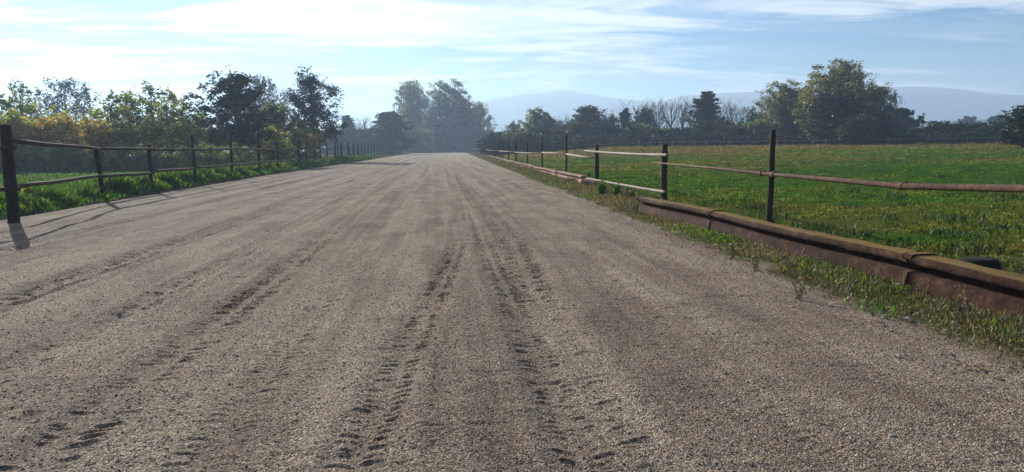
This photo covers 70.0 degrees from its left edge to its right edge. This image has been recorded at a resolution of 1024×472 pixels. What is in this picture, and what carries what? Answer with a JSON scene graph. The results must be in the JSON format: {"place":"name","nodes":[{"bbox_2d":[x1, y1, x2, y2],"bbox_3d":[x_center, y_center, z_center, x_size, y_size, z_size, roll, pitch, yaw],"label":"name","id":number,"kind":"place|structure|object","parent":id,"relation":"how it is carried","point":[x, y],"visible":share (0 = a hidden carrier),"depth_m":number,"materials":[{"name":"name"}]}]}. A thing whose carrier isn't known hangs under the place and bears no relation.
{"place":"outdoors","nodes":[
{"label":"outdoors","id":0,"kind":"place"},
{"bbox_2d":[0,152,1023,471],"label":"gravel road","id":1,"kind":"structure","parent":0,"point":[414,194],"depth_m":5.65,"materials":[{"name":"grey gravel"}]},
{"bbox_2d":[0,141,1023,367],"bbox_3d":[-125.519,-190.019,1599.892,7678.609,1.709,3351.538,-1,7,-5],"label":"ground","id":2,"kind":"structure","parent":0,"point":[764,265],"depth_m":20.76,"materials":[{"name":"green plant"}]},
{"bbox_2d":[0,93,40,129],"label":"sapling","id":3,"kind":"object","parent":2,"relation":"on","point":[6,104],"visible":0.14,"depth_m":69.87,"materials":[{"name":"green plant"}]},
{"bbox_2d":[1,77,41,159],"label":"sapling","id":4,"kind":"object","parent":2,"relation":"on","point":[22,92],"visible":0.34,"depth_m":68.77,"materials":[{"name":"green plant"}]},
{"bbox_2d":[0,106,63,164],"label":"green shrub","id":5,"kind":"object","parent":2,"relation":"on","point":[8,117],"visible":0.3,"depth_m":59.91,"materials":[{"name":"green plant"}]},
{"bbox_2d":[0,115,69,167],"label":"yellow shrub","id":6,"kind":"object","parent":2,"relation":"on","point":[36,133],"visible":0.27,"depth_m":60.89,"materials":[{"name":"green plant"}]},
{"bbox_2d":[23,97,69,142],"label":"sapling","id":7,"kind":"object","parent":2,"relation":"on","point":[33,106],"visible":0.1,"depth_m":71.88,"materials":[{"name":"green plant"}]},
{"bbox_2d":[22,114,111,158],"bbox_3d":[-37.925,-7.883,63.183,7.935,5.298,7.216,0,7,4],"label":"yellow shrub","id":8,"kind":"object","parent":2,"relation":"on","point":[70,121],"visible":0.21,"depth_m":61.80,"materials":[{"name":"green plant"}]},
{"bbox_2d":[30,76,105,142],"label":"airy tree","id":9,"kind":"object","parent":2,"relation":"on","point":[65,85],"visible":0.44,"depth_m":139.75,"materials":[{"name":"green plant"}]},
{"bbox_2d":[57,140,89,170],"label":"dark undergrowth bush","id":10,"kind":"object","parent":2,"relation":"on","point":[73,152],"visible":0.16,"depth_m":60.31,"materials":[{"name":"green plant"}]},
{"bbox_2d":[54,103,109,141],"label":"sapling","id":11,"kind":"object","parent":2,"relation":"on","point":[93,112],"visible":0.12,"depth_m":69.44,"materials":[{"name":"green plant"}]},
{"bbox_2d":[58,120,132,170],"bbox_3d":[-35.276,-7.594,62.517,6.432,4.736,7.072,1,7,15],"label":"yellow shrub","id":12,"kind":"object","parent":2,"relation":"on","point":[99,127],"visible":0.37,"depth_m":60.92,"materials":[{"name":"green plant"}]},
{"bbox_2d":[69,142,122,171],"bbox_3d":[-32.958,-6.131,57.756,3.990,2.629,3.513,0,7,6],"label":"dark undergrowth bush","id":13,"kind":"object","parent":2,"relation":"on","point":[91,164],"visible":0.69,"depth_m":57.40,"materials":[{"name":"green plant"}]},
{"bbox_2d":[88,87,148,167],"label":"sapling","id":14,"kind":"object","parent":2,"relation":"on","point":[115,115],"visible":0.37,"depth_m":66.62,"materials":[{"name":"green plant"}]},
{"bbox_2d":[108,84,139,132],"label":"sapling","id":15,"kind":"object","parent":2,"relation":"on","point":[125,94],"visible":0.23,"depth_m":69.35,"materials":[{"name":"green plant"}]},
{"bbox_2d":[111,139,146,169],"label":"dark undergrowth bush","id":16,"kind":"object","parent":2,"relation":"on","point":[119,142],"visible":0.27,"depth_m":60.52,"materials":[{"name":"green plant"}]},
{"bbox_2d":[91,115,172,166],"bbox_3d":[-32.973,-7.984,63.483,6.586,4.926,7.109,-6,9,-39],"label":"green shrub","id":17,"kind":"object","parent":2,"relation":"on","point":[121,130],"visible":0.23,"depth_m":62.66,"materials":[{"name":"green plant"}]},
{"bbox_2d":[119,145,170,170],"bbox_3d":[-29.196,-6.120,58.147,3.990,2.386,3.513,-2,7,-15],"label":"dark undergrowth bush","id":18,"kind":"object","parent":2,"relation":"on","point":[142,165],"visible":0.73,"depth_m":57.95,"materials":[{"name":"green plant"}]},
{"bbox_2d":[111,114,190,160],"bbox_3d":[-31.884,-8.165,64.282,7.215,5.088,6.684,-4,7,-24],"label":"green shrub","id":19,"kind":"object","parent":2,"relation":"on","point":[167,137],"visible":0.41,"depth_m":64.06,"materials":[{"name":"green plant"}]},
{"bbox_2d":[127,78,174,146],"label":"sapling","id":20,"kind":"object","parent":2,"relation":"on","point":[150,89],"visible":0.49,"depth_m":68.17,"materials":[{"name":"green plant"}]},
{"bbox_2d":[138,145,185,169],"bbox_3d":[-28.809,-6.291,59.751,3.605,2.319,4.094,2,7,18],"label":"dark undergrowth bush","id":21,"kind":"object","parent":2,"relation":"on","point":[169,161],"visible":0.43,"depth_m":59.61,"materials":[{"name":"green plant"}]},
{"bbox_2d":[144,83,188,147],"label":"sapling","id":22,"kind":"object","parent":2,"relation":"on","point":[173,98],"visible":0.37,"depth_m":71.18,"materials":[{"name":"green plant"}]},
{"bbox_2d":[142,116,217,162],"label":"green shrub","id":23,"kind":"object","parent":2,"relation":"on","point":[181,129],"visible":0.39,"depth_m":66.52,"materials":[{"name":"green plant"}]},
{"bbox_2d":[156,96,212,133],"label":"sapling","id":24,"kind":"object","parent":2,"relation":"on","point":[188,107],"visible":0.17,"depth_m":72.81,"materials":[{"name":"green plant"}]},
{"bbox_2d":[0,153,373,218],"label":"verge grass","id":25,"kind":"structure","parent":2,"relation":"on","point":[34,199],"depth_m":29.01,"materials":[{"name":"green plant"}]},
{"bbox_2d":[168,145,216,168],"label":"dark undergrowth bush","id":26,"kind":"object","parent":2,"relation":"on","point":[201,159],"visible":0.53,"depth_m":58.02,"materials":[{"name":"green plant"}]},
{"bbox_2d":[0,124,389,222],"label":"wooden fence","id":27,"kind":"object","parent":2,"relation":"on","point":[11,188],"visible":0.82,"depth_m":22.66,"materials":[{"name":"brown wood"}]},
{"bbox_2d":[190,141,234,168],"bbox_3d":[-24.742,-6.520,60.116,4.094,2.618,3.605,0,7,8],"label":"dark undergrowth bush","id":28,"kind":"object","parent":2,"relation":"on","point":[219,160],"visible":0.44,"depth_m":59.75,"materials":[{"name":"green plant"}]},
{"bbox_2d":[219,142,266,166],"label":"dark undergrowth bush","id":29,"kind":"object","parent":2,"relation":"on","point":[241,153],"visible":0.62,"depth_m":58.43,"materials":[{"name":"green plant"}]},
{"bbox_2d":[183,62,308,158],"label":"dark tree","id":30,"kind":"object","parent":2,"relation":"on","point":[235,101],"visible":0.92,"depth_m":70.97,"materials":[{"name":"green plant"}]},
{"bbox_2d":[243,72,285,131],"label":"airy tree","id":31,"kind":"object","parent":2,"relation":"on","point":[268,90],"visible":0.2,"depth_m":161.62,"materials":[{"name":"green plant"}]},
{"bbox_2d":[254,124,296,163],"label":"green shrub","id":32,"kind":"object","parent":2,"relation":"on","point":[272,143],"visible":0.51,"depth_m":78.83,"materials":[{"name":"green plant"}]},
{"bbox_2d":[250,101,316,159],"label":"broadleaf tree","id":33,"kind":"object","parent":2,"relation":"on","point":[286,127],"visible":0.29,"depth_m":88.03,"materials":[{"name":"green plant"}]},
{"bbox_2d":[285,123,324,161],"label":"green shrub","id":34,"kind":"object","parent":2,"relation":"on","point":[303,141],"visible":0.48,"depth_m":88.74,"materials":[{"name":"green plant"}]},
{"bbox_2d":[307,134,318,159],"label":"yellow shrub","id":35,"kind":"object","parent":2,"relation":"on","point":[313,139],"visible":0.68,"depth_m":85.39,"materials":[{"name":"green plant"}]},
{"bbox_2d":[280,65,353,159],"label":"dark tree","id":36,"kind":"object","parent":2,"relation":"on","point":[307,84],"visible":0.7,"depth_m":91.86,"materials":[{"name":"green plant"}]},
{"bbox_2d":[318,124,346,154],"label":"hedge bush","id":37,"kind":"object","parent":2,"relation":"on","point":[330,145],"visible":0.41,"depth_m":226.70,"materials":[{"name":"green plant"}]},
{"bbox_2d":[332,127,357,154],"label":"hedge bush","id":38,"kind":"object","parent":2,"relation":"on","point":[347,132],"visible":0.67,"depth_m":226.92,"materials":[{"name":"green plant"}]},
{"bbox_2d":[346,128,376,154],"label":"hedge bush","id":39,"kind":"object","parent":2,"relation":"on","point":[360,134],"visible":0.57,"depth_m":226.85,"materials":[{"name":"green plant"}]},
{"bbox_2d":[358,111,418,154],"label":"round bush","id":40,"kind":"object","parent":2,"relation":"on","point":[389,131],"visible":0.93,"depth_m":216.99,"materials":[{"name":"green plant"}]},
{"bbox_2d":[391,79,430,130],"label":"poplar","id":41,"kind":"object","parent":2,"relation":"on","point":[409,95],"visible":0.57,"depth_m":321.02,"materials":[{"name":"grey plant"}]},
{"bbox_2d":[416,113,439,131],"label":"broadleaf tree","id":42,"kind":"object","parent":2,"relation":"on","point":[427,124],"visible":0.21,"depth_m":305.23,"materials":[{"name":"green plant"}]},
{"bbox_2d":[416,129,440,152],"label":"hedge bush","id":43,"kind":"object","parent":2,"relation":"on","point":[426,136],"visible":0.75,"depth_m":292.73,"materials":[{"name":"green plant"}]},
{"bbox_2d":[426,124,461,152],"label":"round bush","id":44,"kind":"object","parent":2,"relation":"on","point":[442,132],"visible":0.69,"depth_m":296.69,"materials":[{"name":"green plant"}]},
{"bbox_2d":[416,77,481,130],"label":"poplar","id":45,"kind":"object","parent":2,"relation":"on","point":[442,108],"visible":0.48,"depth_m":312.36,"materials":[{"name":"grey plant"}]},
{"bbox_2d":[445,129,480,152],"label":"hedge bush","id":46,"kind":"object","parent":2,"relation":"on","point":[459,144],"visible":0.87,"depth_m":294.19,"materials":[{"name":"green plant"}]},
{"bbox_2d":[454,98,476,132],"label":"broadleaf tree","id":47,"kind":"object","parent":2,"relation":"on","point":[463,114],"visible":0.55,"depth_m":311.98,"materials":[{"name":"green plant"}]},
{"bbox_2d":[461,130,488,151],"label":"hedge bush","id":48,"kind":"object","parent":2,"relation":"on","point":[472,136],"visible":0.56,"depth_m":294.78,"materials":[{"name":"green plant"}]},
{"bbox_2d":[454,100,497,133],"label":"poplar","id":49,"kind":"object","parent":2,"relation":"on","point":[479,118],"visible":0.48,"depth_m":319.59,"materials":[{"name":"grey plant"}]},
{"bbox_2d":[476,136,512,154],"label":"hedge bush","id":50,"kind":"object","parent":2,"relation":"on","point":[483,148],"visible":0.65,"depth_m":145.92,"materials":[{"name":"green plant"}]},
{"bbox_2d":[511,132,545,151],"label":"hedge bush","id":51,"kind":"object","parent":2,"relation":"on","point":[522,138],"visible":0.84,"depth_m":144.50,"materials":[{"name":"green plant"}]},
{"bbox_2d":[515,106,550,132],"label":"broadleaf tree","id":52,"kind":"object","parent":2,"relation":"on","point":[535,119],"visible":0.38,"depth_m":177.50,"materials":[{"name":"green plant"}]},
{"bbox_2d":[474,135,595,171],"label":"pole fence","id":53,"kind":"object","parent":2,"relation":"on","point":[542,152],"visible":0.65,"depth_m":54.08,"materials":[{"name":"brown wood"}]},
{"bbox_2d":[520,126,549,134],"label":"hedge bush","id":54,"kind":"object","parent":2,"relation":"on","point":[539,130],"visible":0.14,"depth_m":158.15,"materials":[{"name":"green plant"}]},
{"bbox_2d":[487,155,588,182],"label":"guardrail","id":55,"kind":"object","parent":2,"relation":"on","point":[564,174],"depth_m":36.68,"materials":[{"name":"brown wood"}]},
{"bbox_2d":[545,136,575,150],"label":"hedge bush","id":56,"kind":"object","parent":2,"relation":"on","point":[554,143],"visible":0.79,"depth_m":144.11,"materials":[{"name":"green plant"}]},
{"bbox_2d":[562,121,593,135],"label":"hedge bush","id":57,"kind":"object","parent":2,"relation":"on","point":[575,128],"visible":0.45,"depth_m":151.67,"materials":[{"name":"green plant"}]},
{"bbox_2d":[565,135,605,148],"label":"hedge bush","id":58,"kind":"object","parent":2,"relation":"on","point":[588,141],"visible":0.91,"depth_m":141.51,"materials":[{"name":"green plant"}]},
{"bbox_2d":[569,105,607,128],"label":"broadleaf tree","id":59,"kind":"object","parent":2,"relation":"on","point":[588,114],"visible":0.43,"depth_m":173.54,"materials":[{"name":"green plant"}]},
{"bbox_2d":[590,123,623,134],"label":"hedge bush","id":60,"kind":"object","parent":2,"relation":"on","point":[609,129],"visible":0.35,"depth_m":149.62,"materials":[{"name":"green plant"}]},
{"bbox_2d":[605,136,630,146],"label":"hedge bush","id":61,"kind":"object","parent":2,"relation":"on","point":[619,141],"visible":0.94,"depth_m":140.01,"materials":[{"name":"green plant"}]},
{"bbox_2d":[618,108,632,126],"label":"broadleaf tree","id":62,"kind":"object","parent":2,"relation":"on","point":[624,117],"visible":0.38,"depth_m":165.45,"materials":[{"name":"green plant"}]},
{"bbox_2d":[629,136,656,146],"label":"hedge bush","id":63,"kind":"object","parent":2,"relation":"on","point":[636,139],"visible":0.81,"depth_m":139.98,"materials":[{"name":"green plant"}]},
{"bbox_2d":[631,107,660,127],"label":"broadleaf tree","id":64,"kind":"object","parent":2,"relation":"on","point":[644,116],"visible":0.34,"depth_m":172.45,"materials":[{"name":"green plant"}]},
{"bbox_2d":[640,126,663,136],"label":"hedge bush","id":65,"kind":"object","parent":2,"relation":"on","point":[652,132],"visible":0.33,"depth_m":146.68,"materials":[{"name":"green plant"}]},
{"bbox_2d":[640,97,677,126],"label":"bare tree","id":66,"kind":"object","parent":2,"relation":"on","point":[659,119],"visible":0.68,"depth_m":182.10,"materials":[{"name":"grey plant"}]},
{"bbox_2d":[655,95,689,128],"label":"bare tree","id":67,"kind":"object","parent":2,"relation":"on","point":[670,125],"visible":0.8,"depth_m":183.89,"materials":[{"name":"grey plant"}]},
{"bbox_2d":[661,127,689,137],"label":"hedge bush","id":68,"kind":"object","parent":2,"relation":"on","point":[679,132],"visible":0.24,"depth_m":148.25,"materials":[{"name":"green plant"}]},
{"bbox_2d":[681,134,716,145],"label":"hedge bush","id":69,"kind":"object","parent":2,"relation":"on","point":[697,140],"visible":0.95,"depth_m":136.53,"materials":[{"name":"green plant"}]},
{"bbox_2d":[690,120,717,135],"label":"hedge bush","id":70,"kind":"object","parent":2,"relation":"on","point":[702,127],"visible":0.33,"depth_m":146.56,"materials":[{"name":"green plant"}]},
{"bbox_2d":[682,91,726,127],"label":"conifer","id":71,"kind":"object","parent":2,"relation":"on","point":[706,107],"visible":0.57,"depth_m":161.82,"materials":[{"name":"green plant"}]},
{"bbox_2d":[707,118,735,131],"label":"hedge bush","id":72,"kind":"object","parent":2,"relation":"on","point":[721,124],"visible":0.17,"depth_m":144.88,"materials":[{"name":"green plant"}]},
{"bbox_2d":[712,134,737,145],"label":"hedge bush","id":73,"kind":"object","parent":2,"relation":"on","point":[726,137],"visible":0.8,"depth_m":136.89,"materials":[{"name":"green plant"}]},
{"bbox_2d":[716,124,746,138],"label":"hedge bush","id":74,"kind":"object","parent":2,"relation":"on","point":[736,131],"visible":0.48,"depth_m":139.29,"materials":[{"name":"green plant"}]},
{"bbox_2d":[733,134,769,144],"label":"hedge bush","id":75,"kind":"object","parent":2,"relation":"on","point":[759,139],"visible":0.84,"depth_m":135.36,"materials":[{"name":"green plant"}]},
{"bbox_2d":[742,119,764,135],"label":"hedge bush","id":76,"kind":"object","parent":2,"relation":"on","point":[755,127],"visible":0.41,"depth_m":139.46,"materials":[{"name":"green plant"}]},
{"bbox_2d":[759,121,781,133],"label":"hedge bush","id":77,"kind":"object","parent":2,"relation":"on","point":[769,127],"visible":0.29,"depth_m":138.71,"materials":[{"name":"green plant"}]},
{"bbox_2d":[749,79,805,133],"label":"poplar","id":78,"kind":"object","parent":2,"relation":"on","point":[780,116],"visible":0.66,"depth_m":141.99,"materials":[{"name":"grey plant"}]},
{"bbox_2d":[569,135,1000,149],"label":"boundary fence","id":79,"kind":"object","parent":2,"relation":"on","point":[741,141],"visible":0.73,"depth_m":119.48,"materials":[{"name":"grey wood"}]},
{"bbox_2d":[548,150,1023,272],"bbox_3d":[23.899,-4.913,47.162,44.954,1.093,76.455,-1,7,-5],"label":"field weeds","id":80,"kind":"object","parent":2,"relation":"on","point":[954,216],"visible":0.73,"depth_m":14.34,"materials":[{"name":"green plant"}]},
{"bbox_2d":[775,136,807,144],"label":"hedge bush","id":81,"kind":"object","parent":2,"relation":"on","point":[793,138],"visible":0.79,"depth_m":133.58,"materials":[{"name":"green plant"}]},
{"bbox_2d":[779,120,810,135],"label":"hedge bush","id":82,"kind":"object","parent":2,"relation":"on","point":[798,131],"visible":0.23,"depth_m":138.45,"materials":[{"name":"green plant"}]},
{"bbox_2d":[789,274,806,300],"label":"weed","id":83,"kind":"object","parent":2,"relation":"on","point":[797,287],"visible":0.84,"depth_m":7.09,"materials":[{"name":"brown plant"}]},
{"bbox_2d":[584,130,1023,221],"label":"paddock fence","id":84,"kind":"object","parent":2,"relation":"on","point":[772,174],"visible":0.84,"depth_m":13.00,"materials":[{"name":"brown wood"}]},
{"bbox_2d":[786,91,872,144],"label":"broadleaf tree","id":85,"kind":"object","parent":2,"relation":"on","point":[832,114],"visible":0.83,"depth_m":122.79,"materials":[{"name":"green plant"}]},
{"bbox_2d":[636,196,1023,318],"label":"wooden beam","id":86,"kind":"structure","parent":2,"relation":"on","point":[941,277],"depth_m":7.98,"materials":[{"name":"brown wood"}]},
{"bbox_2d":[776,58,898,143],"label":"poplar","id":87,"kind":"object","parent":2,"relation":"on","point":[838,82],"visible":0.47,"depth_m":126.70,"materials":[{"name":"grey plant"}]},
{"bbox_2d":[833,111,883,143],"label":"broadleaf tree","id":88,"kind":"object","parent":2,"relation":"on","point":[850,132],"visible":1,"depth_m":115.93,"materials":[{"name":"green plant"}]},
{"bbox_2d":[855,82,892,132],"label":"poplar","id":89,"kind":"object","parent":2,"relation":"on","point":[873,131],"visible":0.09,"depth_m":130.97,"materials":[{"name":"green plant"}]},
{"bbox_2d":[869,87,903,143],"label":"airy tree","id":90,"kind":"object","parent":2,"relation":"on","point":[884,127],"visible":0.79,"depth_m":126.67,"materials":[{"name":"green plant"}]},
{"bbox_2d":[887,131,908,143],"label":"hedge bush","id":91,"kind":"object","parent":2,"relation":"on","point":[897,135],"visible":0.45,"depth_m":128.73,"materials":[{"name":"green plant"}]},
{"bbox_2d":[893,107,926,128],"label":"domed tree","id":92,"kind":"object","parent":2,"relation":"on","point":[909,121],"visible":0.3,"depth_m":154.51,"materials":[{"name":"green plant"}]},
{"bbox_2d":[915,135,957,143],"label":"hedge bush","id":93,"kind":"object","parent":2,"relation":"on","point":[938,139],"visible":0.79,"depth_m":126.82,"materials":[{"name":"green plant"}]},
{"bbox_2d":[924,120,959,134],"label":"hedge bush","id":94,"kind":"object","parent":2,"relation":"on","point":[941,126],"visible":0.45,"depth_m":136.53,"materials":[{"name":"green plant"}]},
{"bbox_2d":[951,282,972,318],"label":"weed","id":95,"kind":"object","parent":2,"relation":"on","point":[963,307],"visible":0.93,"depth_m":6.13,"materials":[{"name":"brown plant"}]},
{"bbox_2d":[953,131,987,142],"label":"hedge bush","id":96,"kind":"object","parent":2,"relation":"on","point":[970,135],"visible":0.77,"depth_m":126.56,"materials":[{"name":"green plant"}]},
{"bbox_2d":[958,256,1001,269],"bbox_3d":[4.963,0.387,7.802,0.572,0.305,0.502,-1,7,-5],"label":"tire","id":97,"kind":"object","parent":2,"relation":"on","point":[993,263],"visible":0.27,"depth_m":7.66,"materials":[{"name":"rubber"}]},
{"bbox_2d":[979,121,1005,135],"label":"hedge bush","id":98,"kind":"object","parent":2,"relation":"on","point":[994,125],"visible":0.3,"depth_m":128.55,"materials":[{"name":"green plant"}]},
{"bbox_2d":[984,105,1023,147],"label":"broadleaf tree","id":99,"kind":"object","parent":2,"relation":"on","point":[1014,134],"visible":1,"depth_m":80.01,"materials":[{"name":"green plant"}]},
{"bbox_2d":[0,0,1023,150],"label":"sky","id":100,"kind":"structure","parent":0,"point":[622,49],"materials":[{"name":"blue"}]},
{"bbox_2d":[449,90,655,132],"bbox_3d":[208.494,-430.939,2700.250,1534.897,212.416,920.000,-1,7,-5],"label":"hills","id":101,"kind":"structure","parent":0,"point":[504,111],"depth_m":2496.21,"materials":[{"name":"blue"}]},
{"bbox_2d":[475,154,1023,369],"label":"verge grass","id":102,"kind":"structure","parent":0,"point":[627,203],"depth_m":7.83,"materials":[{"name":"green plant"}]},
{"bbox_2d":[538,189,1023,388],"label":"leaf litter","id":103,"kind":"object","parent":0,"point":[912,313],"visible":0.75,"depth_m":6.57,"materials":[{"name":"brown plant"}]},
{"bbox_2d":[615,87,1023,127],"bbox_3d":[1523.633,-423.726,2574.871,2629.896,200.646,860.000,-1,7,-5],"label":"hills","id":104,"kind":"structure","parent":0,"point":[938,104],"depth_m":2350.82,"materials":[{"name":"blue"}]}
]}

